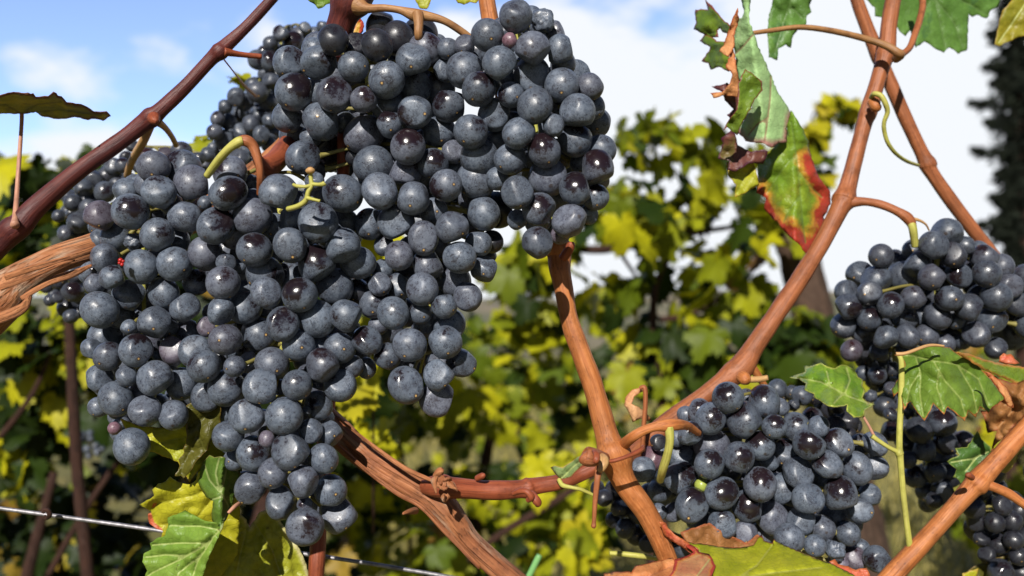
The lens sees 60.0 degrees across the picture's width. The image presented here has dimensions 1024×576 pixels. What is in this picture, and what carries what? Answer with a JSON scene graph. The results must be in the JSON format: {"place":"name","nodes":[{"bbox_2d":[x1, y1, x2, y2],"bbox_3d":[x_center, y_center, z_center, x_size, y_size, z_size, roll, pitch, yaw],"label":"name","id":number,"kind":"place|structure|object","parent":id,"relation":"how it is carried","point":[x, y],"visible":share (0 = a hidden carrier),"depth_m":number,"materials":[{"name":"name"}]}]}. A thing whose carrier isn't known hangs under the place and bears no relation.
{"place":"outdoors","nodes":[
{"label":"outdoors","id":0,"kind":"place"},
{"bbox_2d":[332,408,525,575],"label":"vine branch","id":1,"kind":"object","parent":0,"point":[449,518],"visible":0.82,"depth_m":0.41,"materials":[{"name":"brown plant"}]},
{"bbox_2d":[419,465,594,506],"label":"vine spur","id":2,"kind":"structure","parent":1,"relation":"attached to","point":[445,488],"depth_m":0.41,"materials":[{"name":"brown wood"}]},
{"bbox_2d":[30,290,964,346],"bbox_3d":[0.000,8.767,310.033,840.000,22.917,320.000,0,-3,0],"label":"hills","id":3,"kind":"structure","parent":0,"point":[483,310],"depth_m":230.96,"materials":[{"name":"green plant"}]},
{"bbox_2d":[0,0,1007,298],"label":"sky","id":4,"kind":"structure","parent":0,"point":[119,58],"materials":[{"name":"white"}]},
{"bbox_2d":[31,347,1023,575],"bbox_3d":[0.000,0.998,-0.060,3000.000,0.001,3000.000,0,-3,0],"label":"ground","id":5,"kind":"structure","parent":0,"point":[124,504],"depth_m":5.84,"materials":[{"name":"green plant"}]},
{"bbox_2d":[0,143,120,575],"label":"grapevine","id":6,"kind":"object","parent":5,"relation":"on","point":[34,435],"visible":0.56,"depth_m":1.35,"materials":[{"name":"green plant"}]},
{"bbox_2d":[81,430,104,459],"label":"grape bunch","id":7,"kind":"object","parent":6,"relation":"on","point":[96,448],"visible":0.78,"depth_m":1.25,"materials":[{"name":"food"}]},
{"bbox_2d":[64,321,94,575],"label":"vine stake","id":8,"kind":"object","parent":5,"relation":"on","point":[86,561],"visible":0.88,"depth_m":1.09,"materials":[{"name":"brown wood"}]},
{"bbox_2d":[52,387,150,512],"bbox_3d":[-2.250,0.729,4.984,2.611,1.251,1.090,0,-3,0],"label":"grapevine","id":9,"kind":"object","parent":5,"relation":"on","point":[87,472],"depth_m":4.95,"materials":[{"name":"green plant"}]},
{"bbox_2d":[0,58,339,334],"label":"vine branch","id":10,"kind":"object","parent":5,"relation":"on","point":[23,281],"visible":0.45,"depth_m":0.40,"materials":[{"name":"brown plant"}]},
{"bbox_2d":[0,92,110,228],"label":"vine leaf","id":11,"kind":"object","parent":10,"relation":"on","point":[53,105],"visible":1,"depth_m":0.42,"materials":[{"name":"green plant"}]},
{"bbox_2d":[0,0,277,260],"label":"vine cane","id":12,"kind":"object","parent":10,"relation":"attached to","point":[34,209],"visible":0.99,"depth_m":0.42,"materials":[{"name":"brown plant"}]},
{"bbox_2d":[52,141,215,240],"bbox_3d":[-0.234,-0.057,0.546,0.107,0.063,0.065,0,-3,0],"label":"grape bunch","id":13,"kind":"object","parent":12,"relation":"hanging from","point":[94,185],"visible":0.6,"depth_m":0.52,"materials":[{"name":"food"}]},
{"bbox_2d":[40,266,86,323],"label":"grape bunch","id":14,"kind":"object","parent":13,"relation":"hanging from","point":[68,295],"visible":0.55,"depth_m":0.52,"materials":[{"name":"food"}]},
{"bbox_2d":[202,21,325,170],"bbox_3d":[-0.169,-0.125,0.584,0.100,0.103,0.064,-2,-4,35],"label":"grape bunch","id":15,"kind":"object","parent":12,"relation":"hanging from","point":[240,112],"visible":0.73,"depth_m":0.56,"materials":[{"name":"food"}]},
{"bbox_2d":[78,149,208,465],"bbox_3d":[-0.176,0.009,0.422,0.055,0.141,0.105,1,-4,-22],"label":"grape bunch","id":16,"kind":"object","parent":10,"relation":"attached to","point":[137,320],"visible":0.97,"depth_m":0.39,"materials":[{"name":"food"}]},
{"bbox_2d":[118,258,124,265],"bbox_3d":[-0.164,-0.011,0.372,0.003,0.004,0.002,0,-3,0],"label":"red berry scrap","id":17,"kind":"object","parent":16,"relation":"attached to","point":[120,260],"visible":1,"depth_m":0.37,"materials":[{"name":"red food"}]},
{"bbox_2d":[0,506,452,575],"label":"trellis wire","id":18,"kind":"object","parent":10,"relation":"attached to","point":[46,513],"visible":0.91,"depth_m":0.45,"materials":[{"name":"metal"}]},
{"bbox_2d":[272,12,512,417],"bbox_3d":[-0.055,-0.033,0.418,0.110,0.183,0.102,0,-3,0],"label":"grape bunch","id":19,"kind":"object","parent":10,"relation":"attached to","point":[384,97],"visible":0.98,"depth_m":0.38,"materials":[{"name":"food"}]},
{"bbox_2d":[178,156,382,546],"bbox_3d":[-0.102,0.027,0.408,0.092,0.166,0.097,0,-3,0],"label":"grape bunch","id":20,"kind":"object","parent":19,"relation":"attached to","point":[268,264],"visible":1,"depth_m":0.38,"materials":[{"name":"food"}]},
{"bbox_2d":[120,418,224,481],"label":"vine leaf","id":21,"kind":"object","parent":20,"relation":"attached to","point":[166,443],"visible":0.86,"depth_m":0.40,"materials":[{"name":"plant"}]},
{"bbox_2d":[140,471,239,575],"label":"vine leaf","id":22,"kind":"object","parent":20,"relation":"attached to","point":[171,497],"visible":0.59,"depth_m":0.41,"materials":[{"name":"yellow plant"}]},
{"bbox_2d":[142,455,241,575],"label":"vine leaf","id":23,"kind":"object","parent":20,"relation":"attached to","point":[184,545],"visible":0.94,"depth_m":0.40,"materials":[{"name":"green plant"}]},
{"bbox_2d":[175,403,221,477],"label":"vine leaf","id":24,"kind":"object","parent":20,"relation":"attached to","point":[200,426],"visible":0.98,"depth_m":0.40,"materials":[{"name":"green plant"}]},
{"bbox_2d":[204,135,294,195],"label":"bunch stalk","id":25,"kind":"object","parent":20,"relation":"attached to","point":[271,161],"visible":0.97,"depth_m":0.37,"materials":[{"name":"plant"}]},
{"bbox_2d":[222,510,307,575],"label":"vine leaf","id":26,"kind":"object","parent":20,"relation":"hanging from","point":[267,546],"visible":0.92,"depth_m":0.44,"materials":[{"name":"green plant"}]},
{"bbox_2d":[286,167,325,211],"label":"grape stalk","id":27,"kind":"object","parent":20,"relation":"attached to","point":[310,171],"visible":1,"depth_m":0.35,"materials":[{"name":"yellow plant"}]},
{"bbox_2d":[308,0,329,8],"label":"vine leaf","id":28,"kind":"object","parent":19,"relation":"attached to","point":[319,4],"visible":0.88,"depth_m":0.42,"materials":[{"name":"green plant"}]},
{"bbox_2d":[308,132,349,575],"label":"vine cane","id":29,"kind":"object","parent":19,"relation":"on","point":[317,558],"visible":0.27,"depth_m":0.44,"materials":[{"name":"red plant"}]},
{"bbox_2d":[354,19,363,32],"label":"vine leaf","id":30,"kind":"object","parent":19,"relation":"attached to","point":[359,26],"visible":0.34,"depth_m":0.42,"materials":[{"name":"orange plant"}]},
{"bbox_2d":[326,0,470,57],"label":"vine spur","id":31,"kind":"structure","parent":19,"relation":"attached to","point":[347,15],"depth_m":0.39,"materials":[{"name":"brown wood"}]},
{"bbox_2d":[415,0,430,8],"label":"vine leaf","id":32,"kind":"object","parent":19,"relation":"attached to","point":[423,4],"visible":1,"depth_m":0.45,"materials":[{"name":"yellow plant"}]},
{"bbox_2d":[456,0,477,4],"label":"vine leaf","id":33,"kind":"object","parent":19,"relation":"attached to","point":[463,2],"visible":1,"depth_m":0.45,"materials":[{"name":"yellow plant"}]},
{"bbox_2d":[446,0,616,258],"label":"grape bunch","id":34,"kind":"object","parent":19,"relation":"attached to","point":[516,151],"visible":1,"depth_m":0.37,"materials":[{"name":"food"}]},
{"bbox_2d":[479,0,676,560],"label":"vine cane","id":35,"kind":"object","parent":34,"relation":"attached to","point":[610,456],"visible":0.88,"depth_m":0.40,"materials":[{"name":"orange plant"}]},
{"bbox_2d":[619,418,701,483],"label":"bunch stalk","id":36,"kind":"object","parent":35,"relation":"attached to","point":[668,426],"visible":1,"depth_m":0.39,"materials":[{"name":"orange plant"}]},
{"bbox_2d":[632,381,891,572],"bbox_3d":[0.126,0.097,0.460,0.139,0.099,0.097,0,-3,0],"label":"grape bunch","id":37,"kind":"object","parent":35,"relation":"hanging from","point":[777,476],"visible":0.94,"depth_m":0.42,"materials":[{"name":"food"}]},
{"bbox_2d":[550,456,592,495],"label":"vine leaf","id":38,"kind":"object","parent":37,"relation":"attached to","point":[570,469],"visible":0.99,"depth_m":0.39,"materials":[{"name":"green plant"}]},
{"bbox_2d":[609,551,657,560],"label":"dry twig","id":39,"kind":"object","parent":37,"relation":"attached to","point":[633,555],"visible":0.92,"depth_m":0.45,"materials":[{"name":"yellow plant"}]},
{"bbox_2d":[624,385,651,451],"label":"vine leaf","id":40,"kind":"object","parent":37,"relation":"attached to","point":[636,413],"visible":0.89,"depth_m":0.43,"materials":[{"name":"plant"}]},
{"bbox_2d":[590,481,689,557],"bbox_3d":[0.072,0.127,0.485,0.055,0.046,0.059,-2,-4,30],"label":"grape bunch","id":41,"kind":"object","parent":37,"relation":"attached to","point":[622,519],"visible":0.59,"depth_m":0.47,"materials":[{"name":"food"}]},
{"bbox_2d":[604,522,869,575],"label":"vine leaf","id":42,"kind":"object","parent":37,"relation":"attached to","point":[710,549],"visible":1,"depth_m":0.38,"materials":[{"name":"plant"}]},
{"bbox_2d":[630,0,929,460],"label":"vine cane","id":43,"kind":"object","parent":37,"relation":"attached to","point":[739,367],"visible":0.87,"depth_m":0.47,"materials":[{"name":"brown plant"}]},
{"bbox_2d":[767,0,811,59],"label":"vine leaf","id":44,"kind":"object","parent":43,"relation":"attached to","point":[788,12],"visible":0.91,"depth_m":0.52,"materials":[{"name":"green plant"}]},
{"bbox_2d":[756,111,830,253],"bbox_3d":[0.158,-0.057,0.489,0.042,0.078,0.024,0,-3,0],"label":"vine leaf","id":45,"kind":"object","parent":43,"relation":"attached to","point":[793,190],"visible":1,"depth_m":0.49,"materials":[{"name":"green plant"}]},
{"bbox_2d":[694,0,904,196],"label":"vine leaf","id":46,"kind":"object","parent":43,"relation":"hanging from","point":[765,117],"visible":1,"depth_m":0.47,"materials":[{"name":"green plant"}]},
{"bbox_2d":[869,91,919,166],"bbox_3d":[0.213,-0.088,0.496,0.011,0.034,0.060,-3,-4,40],"label":"tendril","id":47,"kind":"object","parent":43,"relation":"attached to","point":[882,98],"visible":1,"depth_m":0.48},
{"bbox_2d":[768,379,862,435],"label":"grape bunch","id":48,"kind":"object","parent":37,"relation":"attached to","point":[797,397],"visible":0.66,"depth_m":0.49,"materials":[{"name":"food"}]},
{"bbox_2d":[862,356,911,546],"bbox_3d":[0.182,0.082,0.427,0.022,0.102,0.014,0,-3,0],"label":"green shoot","id":49,"kind":"object","parent":37,"relation":"hanging from","point":[898,452],"visible":1,"depth_m":0.42,"materials":[{"name":"green plant"}]},
{"bbox_2d":[877,417,1023,575],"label":"vine cane","id":50,"kind":"object","parent":37,"relation":"attached to","point":[980,478],"visible":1,"depth_m":0.42,"materials":[{"name":"orange plant"}]},
{"bbox_2d":[980,353,1023,450],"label":"vine leaf","id":51,"kind":"object","parent":50,"relation":"attached to","point":[1004,417],"visible":0.98,"depth_m":0.45,"materials":[{"name":"brown plant"}]},
{"bbox_2d":[947,431,990,482],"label":"vine leaf","id":52,"kind":"object","parent":37,"relation":"attached to","point":[974,453],"visible":0.98,"depth_m":0.44,"materials":[{"name":"green plant"}]},
{"bbox_2d":[0,443,364,575],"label":"grapevine","id":53,"kind":"object","parent":5,"relation":"on","point":[121,550],"visible":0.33,"depth_m":1.63,"materials":[{"name":"green plant"}]},
{"bbox_2d":[188,72,251,150],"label":"grapevine","id":54,"kind":"object","parent":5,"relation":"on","point":[200,143],"visible":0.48,"depth_m":0.66,"materials":[{"name":"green plant"}]},
{"bbox_2d":[57,180,405,525],"bbox_3d":[-0.487,0.462,1.496,0.632,1.364,0.440,1,-4,-12],"label":"grapevine","id":55,"kind":"object","parent":5,"relation":"on","point":[154,466],"visible":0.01,"depth_m":1.42,"materials":[{"name":"green plant"}]},
{"bbox_2d":[336,238,402,533],"bbox_3d":[-0.140,0.108,0.871,0.065,0.300,0.329,0,-3,-6],"label":"grapevine","id":56,"kind":"object","parent":5,"relation":"on","point":[361,403],"visible":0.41,"depth_m":0.84,"materials":[{"name":"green plant"}]},
{"bbox_2d":[326,302,627,575],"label":"grapevine","id":57,"kind":"object","parent":5,"relation":"on","point":[513,395],"visible":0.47,"depth_m":1.96,"materials":[{"name":"green plant"}]},
{"bbox_2d":[356,364,653,506],"bbox_3d":[0.042,1.108,5.487,2.901,1.348,1.114,0,-3,0],"label":"grapevine","id":58,"kind":"object","parent":5,"relation":"on","point":[437,459],"visible":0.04,"depth_m":5.35,"materials":[{"name":"green plant"}]},
{"bbox_2d":[526,554,541,575],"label":"grass stem","id":59,"kind":"object","parent":5,"relation":"on","point":[534,564],"visible":1,"depth_m":0.55,"materials":[{"name":"green plant"}]},
{"bbox_2d":[515,449,614,575],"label":"grapevine","id":60,"kind":"object","parent":5,"relation":"on","point":[582,550],"visible":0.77,"depth_m":1.24,"materials":[{"name":"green plant"}]},
{"bbox_2d":[476,106,821,563],"bbox_3d":[0.296,0.400,1.793,0.777,1.522,0.585,2,-4,-31],"label":"grapevine","id":61,"kind":"object","parent":5,"relation":"on","point":[651,227],"visible":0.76,"depth_m":1.69,"materials":[{"name":"green plant"}]},
{"bbox_2d":[603,306,869,423],"bbox_3d":[0.444,0.600,1.810,0.568,1.125,0.520,-2,-4,34],"label":"grapevine","id":62,"kind":"object","parent":5,"relation":"on","point":[805,338],"visible":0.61,"depth_m":1.69,"materials":[{"name":"green plant"}]},
{"bbox_2d":[802,92,861,190],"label":"grapevine","id":63,"kind":"object","parent":5,"relation":"on","point":[819,134],"visible":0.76,"depth_m":1.89,"materials":[{"name":"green plant"}]},
{"bbox_2d":[775,222,891,575],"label":"wooden post","id":64,"kind":"object","parent":5,"relation":"on","point":[814,296],"visible":0.14,"depth_m":1.72,"materials":[{"name":"wood"}]},
{"bbox_2d":[904,347,1023,575],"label":"grapevine","id":65,"kind":"object","parent":5,"relation":"on","point":[1014,479],"visible":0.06,"depth_m":3.36,"materials":[{"name":"green plant"}]},
{"bbox_2d":[966,0,1023,366],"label":"conifer tree","id":66,"kind":"object","parent":5,"relation":"on","point":[1005,224],"visible":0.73,"depth_m":21.92,"materials":[{"name":"green plant"}]},
{"bbox_2d":[377,382,1023,575],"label":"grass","id":67,"kind":"structure","parent":0,"point":[933,571],"depth_m":4.79,"materials":[{"name":"green plant"}]},
{"bbox_2d":[789,363,874,417],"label":"vine leaf","id":68,"kind":"object","parent":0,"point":[840,386],"visible":1,"depth_m":0.43,"materials":[{"name":"green plant"}]},
{"bbox_2d":[850,0,999,253],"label":"vine cane","id":69,"kind":"object","parent":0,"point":[930,171],"visible":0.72,"depth_m":0.53,"materials":[{"name":"brown plant"}]},
{"bbox_2d":[867,0,999,55],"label":"vine leaf","id":70,"kind":"object","parent":69,"relation":"attached to","point":[941,25],"visible":0.91,"depth_m":0.55,"materials":[{"name":"plant"}]},
{"bbox_2d":[994,0,1023,45],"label":"vine leaf","id":71,"kind":"object","parent":69,"relation":"attached to","point":[1011,24],"visible":1,"depth_m":0.53,"materials":[{"name":"yellow plant"}]},
{"bbox_2d":[830,218,1023,361],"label":"grape bunch","id":72,"kind":"object","parent":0,"point":[908,297],"visible":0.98,"depth_m":0.48,"materials":[{"name":"food"}]},
{"bbox_2d":[855,350,973,512],"bbox_3d":[0.231,0.082,0.527,0.077,0.100,0.068,0,-3,0],"label":"grape bunch","id":73,"kind":"object","parent":72,"relation":"hanging from","point":[934,440],"visible":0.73,"depth_m":0.50,"materials":[{"name":"food"}]},
{"bbox_2d":[1002,449,1020,472],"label":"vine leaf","id":74,"kind":"object","parent":73,"relation":"attached to","point":[1008,467],"visible":0.18,"depth_m":0.46,"materials":[{"name":"green plant"}]},
{"bbox_2d":[925,463,1023,575],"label":"grape bunch","id":75,"kind":"object","parent":72,"relation":"hanging from","point":[993,526],"visible":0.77,"depth_m":0.49,"materials":[{"name":"food"}]},
{"bbox_2d":[962,555,1007,575],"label":"vine leaf","id":76,"kind":"object","parent":75,"relation":"attached to","point":[980,569],"visible":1,"depth_m":0.50,"materials":[{"name":"yellow plant"}]},
{"bbox_2d":[892,344,1023,420],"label":"vine leaf","id":77,"kind":"object","parent":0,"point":[942,378],"visible":1,"depth_m":0.42,"materials":[{"name":"green plant"}]}
]}

